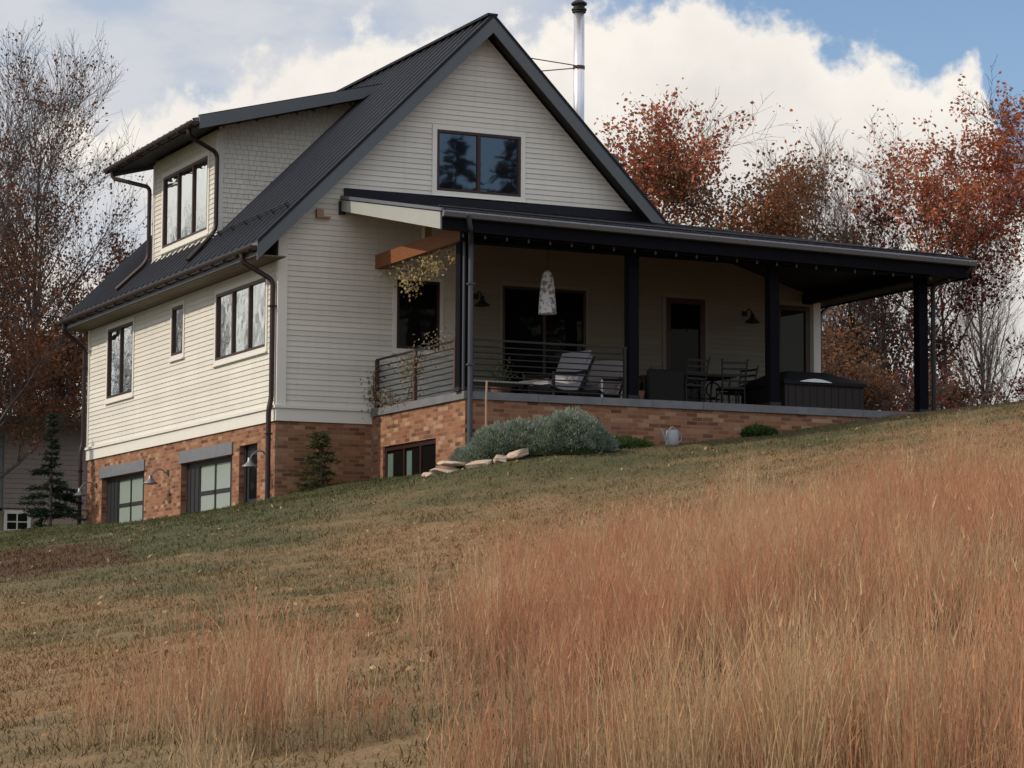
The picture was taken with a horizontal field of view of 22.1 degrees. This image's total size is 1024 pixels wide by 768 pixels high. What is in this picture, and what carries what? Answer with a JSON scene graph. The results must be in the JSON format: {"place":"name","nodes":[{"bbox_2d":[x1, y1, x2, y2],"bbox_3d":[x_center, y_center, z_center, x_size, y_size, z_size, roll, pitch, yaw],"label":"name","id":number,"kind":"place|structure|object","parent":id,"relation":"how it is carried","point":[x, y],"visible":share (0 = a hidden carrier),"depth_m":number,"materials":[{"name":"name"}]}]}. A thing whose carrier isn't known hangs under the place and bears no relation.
{"place":"outdoors","nodes":[
{"label":"outdoors","id":0,"kind":"place"},
{"bbox_2d":[0,400,1023,767],"bbox_3d":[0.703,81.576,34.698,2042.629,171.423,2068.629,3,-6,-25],"label":"ground","id":1,"kind":"structure","parent":0,"point":[364,756],"depth_m":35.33,"materials":[{"name":"green plant"}]},
{"bbox_2d":[0,415,86,530],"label":"outbuilding","id":2,"kind":"structure","parent":1,"relation":"on","point":[16,481],"depth_m":74.01,"materials":[{"name":"grey"}]},
{"bbox_2d":[3,510,30,530],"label":"window","id":3,"kind":"structure","parent":2,"relation":"in","point":[12,520],"depth_m":73.52,"materials":[{"name":"beige paint"}]},
{"bbox_2d":[0,308,87,417],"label":"deciduous tree","id":4,"kind":"object","parent":1,"relation":"on","point":[46,373],"visible":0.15,"depth_m":78.67,"materials":[{"name":"brown plant"}]},
{"bbox_2d":[15,411,87,528],"bbox_3d":[-10.752,2.244,61.129,1.628,3.217,1.893,3,-6,-25],"label":"spruce tree","id":5,"kind":"object","parent":1,"relation":"on","point":[48,514],"visible":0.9,"depth_m":60.96,"materials":[{"name":"green plant"}]},
{"bbox_2d":[0,36,119,478],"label":"deciduous tree","id":6,"kind":"object","parent":1,"relation":"on","point":[12,397],"visible":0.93,"depth_m":70.14,"materials":[{"name":"brown plant"}]},
{"bbox_2d":[0,17,152,417],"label":"deciduous tree","id":7,"kind":"object","parent":1,"relation":"on","point":[44,219],"visible":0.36,"depth_m":79.69,"materials":[{"name":"brown plant"}]},
{"bbox_2d":[66,230,131,414],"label":"deciduous tree","id":8,"kind":"object","parent":1,"relation":"on","point":[111,245],"visible":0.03,"depth_m":82.77,"materials":[{"name":"brown plant"}]},
{"bbox_2d":[294,430,343,491],"bbox_3d":[-3.656,1.575,49.321,0.958,1.459,0.995,-2,-6,24],"label":"young evergreen","id":9,"kind":"object","parent":1,"relation":"on","point":[321,437],"visible":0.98,"depth_m":49.32,"materials":[{"name":"green plant"}]},
{"bbox_2d":[422,472,435,476],"bbox_3d":[-1.407,1.597,45.636,0.270,0.113,0.266,-3,-7,33],"label":"edging stone","id":10,"kind":"object","parent":1,"relation":"on","point":[426,474],"visible":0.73,"depth_m":45.55,"materials":[{"name":"stone"}]},
{"bbox_2d":[429,468,459,473],"bbox_3d":[-1.146,1.534,45.577,0.610,0.136,0.271,0,-5,4],"label":"edging stone","id":11,"kind":"object","parent":1,"relation":"on","point":[440,470],"visible":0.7,"depth_m":45.51,"materials":[{"name":"stone"}]},
{"bbox_2d":[437,461,466,466],"bbox_3d":[-1.038,1.389,45.640,0.534,0.099,0.307,2,-6,-15],"label":"edging stone","id":12,"kind":"object","parent":1,"relation":"on","point":[450,463],"visible":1,"depth_m":45.53,"materials":[{"name":"stone"}]},
{"bbox_2d":[465,459,492,468],"bbox_3d":[-0.571,1.421,45.563,0.452,0.215,0.277,-2,-6,21],"label":"edging stone","id":13,"kind":"object","parent":1,"relation":"on","point":[477,463],"visible":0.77,"depth_m":45.47,"materials":[{"name":"stone"}]},
{"bbox_2d":[485,380,487,428],"bbox_3d":[-0.454,0.649,46.323,0.036,1.432,0.058,-4,-7,35],"label":"garden stake","id":14,"kind":"object","parent":1,"relation":"on","point":[486,389],"visible":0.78,"depth_m":46.33,"materials":[{"name":"beige wood"}]},
{"bbox_2d":[449,416,535,468],"bbox_3d":[-0.232,1.141,46.068,1.895,1.240,1.056,1,-6,-9],"label":"juniper shrub","id":15,"kind":"object","parent":1,"relation":"on","point":[493,441],"visible":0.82,"depth_m":45.76,"materials":[{"name":"green plant"}]},
{"bbox_2d":[493,455,507,462],"bbox_3d":[-0.189,1.328,45.539,0.294,0.187,0.229,5,-5,4],"label":"edging stone","id":16,"kind":"object","parent":1,"relation":"on","point":[500,458],"visible":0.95,"depth_m":45.45,"materials":[{"name":"stone"}]},
{"bbox_2d":[0,404,1022,736],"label":"fallen leaves","id":17,"kind":"object","parent":1,"relation":"on","point":[362,662],"visible":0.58,"depth_m":32.98,"materials":[{"name":"brown plant"}]},
{"bbox_2d":[4,407,1023,767],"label":"tall grass","id":18,"kind":"structure","parent":1,"relation":"on","point":[906,559],"depth_m":14.42,"materials":[{"name":"brown plant"}]},
{"bbox_2d":[55,0,976,523],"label":"house","id":19,"kind":"structure","parent":1,"relation":"on","point":[247,316],"depth_m":52.08,"materials":[{"name":"beige"}]},
{"bbox_2d":[104,317,134,404],"bbox_3d":[-8.906,-0.514,59.557,0.122,1.815,2.230,3,-6,-25],"label":"window","id":20,"kind":"structure","parent":19,"relation":"in","point":[120,337],"depth_m":59.55,"materials":[{"name":"grey glass"}]},
{"bbox_2d":[107,472,143,523],"bbox_3d":[-8.648,3.106,58.962,0.062,2.108,3.346,3,-6,-25],"label":"garage door","id":21,"kind":"structure","parent":19,"relation":"in","point":[125,494],"depth_m":59.21,"materials":[{"name":"green paint"}]},
{"bbox_2d":[168,299,185,362],"bbox_3d":[-7.107,-1.123,55.724,0.122,1.255,1.010,3,-6,-25],"label":"window","id":22,"kind":"structure","parent":19,"relation":"in","point":[177,310],"depth_m":55.80,"materials":[{"name":"glass"}]},
{"bbox_2d":[159,150,210,254],"bbox_3d":[-7.065,-3.898,56.646,0.122,1.815,3.370,3,-6,-25],"label":"window","id":23,"kind":"structure","parent":19,"relation":"in","point":[185,201],"depth_m":56.67,"materials":[{"name":"glass"}]},
{"bbox_2d":[186,456,231,514],"bbox_3d":[-6.137,2.602,53.575,0.062,2.108,3.316,3,-6,-25],"label":"garage door","id":24,"kind":"structure","parent":19,"relation":"in","point":[209,483],"depth_m":53.82,"materials":[{"name":"green paint"}]},
{"bbox_2d":[212,272,268,367],"bbox_3d":[-5.383,-1.253,52.000,0.122,1.570,3.250,3,-6,-25],"label":"window","id":25,"kind":"structure","parent":19,"relation":"in","point":[240,308],"depth_m":52.03,"materials":[{"name":"glass"}]},
{"bbox_2d":[244,444,256,503],"bbox_3d":[-5.040,2.310,51.207,0.080,2.248,1.066,3,-6,-25],"label":"side door","id":26,"kind":"structure","parent":19,"relation":"in","point":[250,474],"depth_m":51.43,"materials":[{"name":"blue paint"}]},
{"bbox_2d":[360,327,454,424],"bbox_3d":[-1.928,-0.090,49.039,0.768,1.648,4.351,3,-6,-25],"label":"climbing vine","id":27,"kind":"object","parent":19,"relation":"attached to","point":[405,378],"visible":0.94,"depth_m":49.27,"materials":[{"name":"brown plant"}]},
{"bbox_2d":[385,439,435,477],"bbox_3d":[-1.865,1.807,48.825,0.060,1.428,2.546,3,-6,-25],"label":"basement window","id":28,"kind":"structure","parent":19,"relation":"in","point":[419,457],"depth_m":48.90,"materials":[{"name":"black glass"}]},
{"bbox_2d":[379,244,455,300],"bbox_3d":[-1.540,-2.104,49.034,0.848,0.992,3.970,3,-6,-25],"label":"climbing vine","id":29,"kind":"object","parent":19,"relation":"hanging from","point":[434,267],"visible":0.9,"depth_m":49.45,"materials":[{"name":"yellow plant"}]},
{"bbox_2d":[391,275,444,355],"bbox_3d":[-1.843,-1.331,51.228,1.110,1.545,0.122,3,-6,-25],"label":"window","id":30,"kind":"structure","parent":19,"relation":"in","point":[424,313],"depth_m":51.25,"materials":[{"name":"black glass"}]},
{"bbox_2d":[432,124,526,203],"bbox_3d":[-0.662,-4.369,52.062,2.068,1.454,0.122,3,-6,-25],"label":"window","id":31,"kind":"structure","parent":19,"relation":"in","point":[468,162],"depth_m":52.06,"materials":[{"name":"glass"}]},
{"bbox_2d":[473,380,532,393],"bbox_3d":[-0.331,0.154,48.748,1.330,0.370,0.600,3,-6,-25],"label":"table","id":32,"kind":"object","parent":19,"relation":"on","point":[504,385],"visible":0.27,"depth_m":48.74,"materials":[{"name":"wood"}]},
{"bbox_2d":[487,357,522,392],"bbox_3d":[-0.290,-0.047,49.550,0.730,0.925,0.781,-3,-7,33],"label":"potted plant","id":33,"kind":"object","parent":19,"relation":"on","point":[498,368],"visible":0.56,"depth_m":49.46,"materials":[{"name":"green plant"}]},
{"bbox_2d":[498,281,589,395],"bbox_3d":[0.633,-0.622,52.332,2.010,2.760,0.092,3,-6,-25],"label":"sliding door","id":34,"kind":"structure","parent":19,"relation":"in","point":[519,318],"depth_m":52.31,"materials":[{"name":"glass"}]},
{"bbox_2d":[538,250,556,314],"bbox_3d":[0.663,-2.064,48.921,0.350,1.520,0.350,3,-6,-25],"label":"hanging lantern","id":35,"kind":"object","parent":19,"relation":"hanging from","point":[547,302],"visible":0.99,"depth_m":48.77,"materials":[{"name":"paper"}]},
{"bbox_2d":[519,350,595,396],"bbox_3d":[0.851,-0.123,49.336,1.160,1.048,0.915,5,-7,-39],"label":"lounge chair","id":36,"kind":"object","parent":19,"relation":"on","point":[566,377],"visible":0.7,"depth_m":49.31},
{"bbox_2d":[564,359,622,397],"bbox_3d":[1.621,-0.012,50.026,0.842,0.966,1.070,-4,-7,36],"label":"lounge chair","id":37,"kind":"object","parent":19,"relation":"on","point":[604,379],"visible":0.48,"depth_m":50.11,"materials":[{"name":"wood"}]},
{"bbox_2d":[615,375,644,398],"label":"potted plant","id":38,"kind":"object","parent":19,"relation":"on","point":[641,393],"visible":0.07,"depth_m":49.28,"materials":[{"name":"brown plant"}]},
{"bbox_2d":[639,369,684,400],"bbox_3d":[2.762,0.117,50.016,0.900,0.720,0.820,3,-6,-25],"label":"wicker armchair","id":39,"kind":"object","parent":19,"relation":"on","point":[658,384],"visible":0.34,"depth_m":49.63,"materials":[{"name":"black wicker"}]},
{"bbox_2d":[662,293,708,401],"bbox_3d":[3.545,-0.468,53.675,1.070,2.740,0.092,3,-6,-25],"label":"door","id":40,"kind":"structure","parent":19,"relation":"in","point":[685,318],"depth_m":53.74,"materials":[{"name":"brown metal"}]},
{"bbox_2d":[684,355,709,401],"bbox_3d":[3.421,-0.012,50.122,0.529,1.005,0.586,4,-6,-32],"label":"ladder back chair","id":41,"kind":"object","parent":19,"relation":"on","point":[690,386],"visible":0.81,"depth_m":49.98,"materials":[{"name":"black metal"}]},
{"bbox_2d":[462,232,949,281],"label":"string lights","id":42,"kind":"object","parent":19,"relation":"hanging from","point":[796,266],"visible":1,"depth_m":48.54,"materials":[{"name":"black plastic"}]},
{"bbox_2d":[684,372,736,402],"bbox_3d":[3.512,0.206,51.033,1.500,0.747,0.900,3,-6,-25],"label":"dining table","id":43,"kind":"object","parent":19,"relation":"on","point":[713,377],"visible":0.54,"depth_m":51.02,"materials":[{"name":"black metal"}]},
{"bbox_2d":[716,359,747,403],"bbox_3d":[4.241,0.039,50.612,0.531,1.005,0.585,1,-6,-10],"label":"ladder back chair","id":44,"kind":"object","parent":19,"relation":"on","point":[722,388],"visible":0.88,"depth_m":50.43,"materials":[{"name":"black metal"}]},
{"bbox_2d":[720,365,758,403],"bbox_3d":[4.484,0.137,51.613,0.585,1.005,0.531,4,-7,-35],"label":"ladder back chair","id":45,"kind":"object","parent":19,"relation":"on","point":[735,393],"visible":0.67,"depth_m":51.61,"materials":[{"name":"black metal"}]},
{"bbox_2d":[779,300,813,371],"bbox_3d":[5.871,-0.352,54.749,1.000,2.780,0.092,3,-6,-25],"label":"door","id":46,"kind":"structure","parent":19,"relation":"in","point":[796,319],"depth_m":54.85,"materials":[{"name":"grey glass"}]},
{"bbox_2d":[739,371,866,409],"bbox_3d":[5.671,0.181,51.158,1.860,0.760,1.795,3,-6,-25],"label":"hot tub","id":47,"kind":"object","parent":19,"relation":"on","point":[812,389],"visible":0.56,"depth_m":50.50,"materials":[{"name":"grey plastic"}]},
{"bbox_2d":[506,448,528,459],"bbox_3d":[0.096,1.238,45.551,0.428,0.166,0.318,-13,-6,2],"label":"edging stone","id":48,"kind":"object","parent":1,"relation":"on","point":[518,454],"visible":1,"depth_m":45.45,"materials":[{"name":"stone"}]},
{"bbox_2d":[523,406,620,456],"bbox_3d":[0.998,1.040,46.165,2.014,1.355,1.373,3,-6,-25],"label":"juniper shrub","id":49,"kind":"object","parent":1,"relation":"on","point":[569,432],"visible":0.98,"depth_m":45.78,"materials":[{"name":"green plant"}]},
{"bbox_2d":[611,433,654,448],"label":"groundcover plant","id":50,"kind":"object","parent":1,"relation":"on","point":[630,442],"visible":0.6,"depth_m":47.16,"materials":[{"name":"green plant"}]},
{"bbox_2d":[660,426,681,445],"bbox_3d":[2.900,0.947,47.676,0.399,0.372,0.240,0,-5,2],"label":"watering can","id":51,"kind":"object","parent":1,"relation":"on","point":[671,437],"visible":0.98,"depth_m":47.58,"materials":[{"name":"metal"}]},
{"bbox_2d":[594,77,800,233],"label":"oak tree","id":52,"kind":"object","parent":1,"relation":"on","point":[704,150],"visible":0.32,"depth_m":73.69,"materials":[{"name":"red plant"}]},
{"bbox_2d":[738,421,778,436],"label":"groundcover plant","id":53,"kind":"object","parent":1,"relation":"on","point":[757,430],"visible":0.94,"depth_m":48.49,"materials":[{"name":"green plant"}]},
{"bbox_2d":[602,99,963,408],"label":"maple tree","id":54,"kind":"object","parent":1,"relation":"on","point":[777,220],"visible":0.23,"depth_m":73.85,"materials":[{"name":"brown plant"}]},
{"bbox_2d":[728,114,876,353],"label":"bare tree","id":55,"kind":"object","parent":1,"relation":"on","point":[821,147],"visible":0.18,"depth_m":76.66,"materials":[{"name":"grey plant"}]},
{"bbox_2d":[806,130,923,380],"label":"bare tree","id":56,"kind":"object","parent":1,"relation":"on","point":[840,232],"visible":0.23,"depth_m":75.56,"materials":[{"name":"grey plant"}]},
{"bbox_2d":[824,343,930,411],"bbox_3d":[8.120,0.522,59.804,2.672,2.921,2.858,3,-6,-25],"label":"shrub","id":57,"kind":"object","parent":1,"relation":"on","point":[871,398],"visible":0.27,"depth_m":59.54,"materials":[{"name":"brown plant"}]},
{"bbox_2d":[832,148,955,403],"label":"deciduous tree","id":58,"kind":"object","parent":1,"relation":"on","point":[884,324],"visible":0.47,"depth_m":74.10,"materials":[{"name":"brown plant"}]},
{"bbox_2d":[870,360,967,411],"bbox_3d":[9.534,0.722,61.592,2.424,2.416,2.771,1,-5,-3],"label":"shrub","id":59,"kind":"object","parent":1,"relation":"on","point":[909,396],"visible":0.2,"depth_m":61.31,"materials":[{"name":"brown plant"}]},
{"bbox_2d":[818,105,1023,370],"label":"oak tree","id":60,"kind":"object","parent":1,"relation":"on","point":[930,210],"visible":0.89,"depth_m":73.85,"materials":[{"name":"brown plant"}]},
{"bbox_2d":[854,163,1023,404],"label":"deciduous tree","id":61,"kind":"object","parent":1,"relation":"on","point":[950,345],"visible":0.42,"depth_m":76.25,"materials":[{"name":"red plant"}]},
{"bbox_2d":[905,349,1005,409],"bbox_3d":[10.604,0.517,63.442,2.715,2.775,2.539,0,-6,8],"label":"shrub","id":62,"kind":"object","parent":1,"relation":"on","point":[960,395],"visible":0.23,"depth_m":63.29,"materials":[{"name":"brown plant"}]},
{"bbox_2d":[890,54,1023,254],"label":"oak tree","id":63,"kind":"object","parent":1,"relation":"on","point":[1011,131],"visible":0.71,"depth_m":74.82,"materials":[{"name":"red plant"}]},
{"bbox_2d":[906,159,1023,406],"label":"bare tree","id":64,"kind":"object","parent":1,"relation":"on","point":[984,354],"visible":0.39,"depth_m":78.39,"materials":[{"name":"grey plant"}]},
{"bbox_2d":[992,375,1023,402],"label":"shrub","id":65,"kind":"object","parent":1,"relation":"on","point":[1019,390],"visible":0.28,"depth_m":63.78,"materials":[{"name":"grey plant"}]},
{"bbox_2d":[1005,331,1023,388],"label":"deciduous tree","id":66,"kind":"object","parent":1,"relation":"on","point":[1008,341],"visible":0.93,"depth_m":73.95,"materials":[{"name":"brown plant"}]},
{"bbox_2d":[0,0,1023,416],"label":"sky","id":67,"kind":"structure","parent":0,"point":[184,60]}
]}

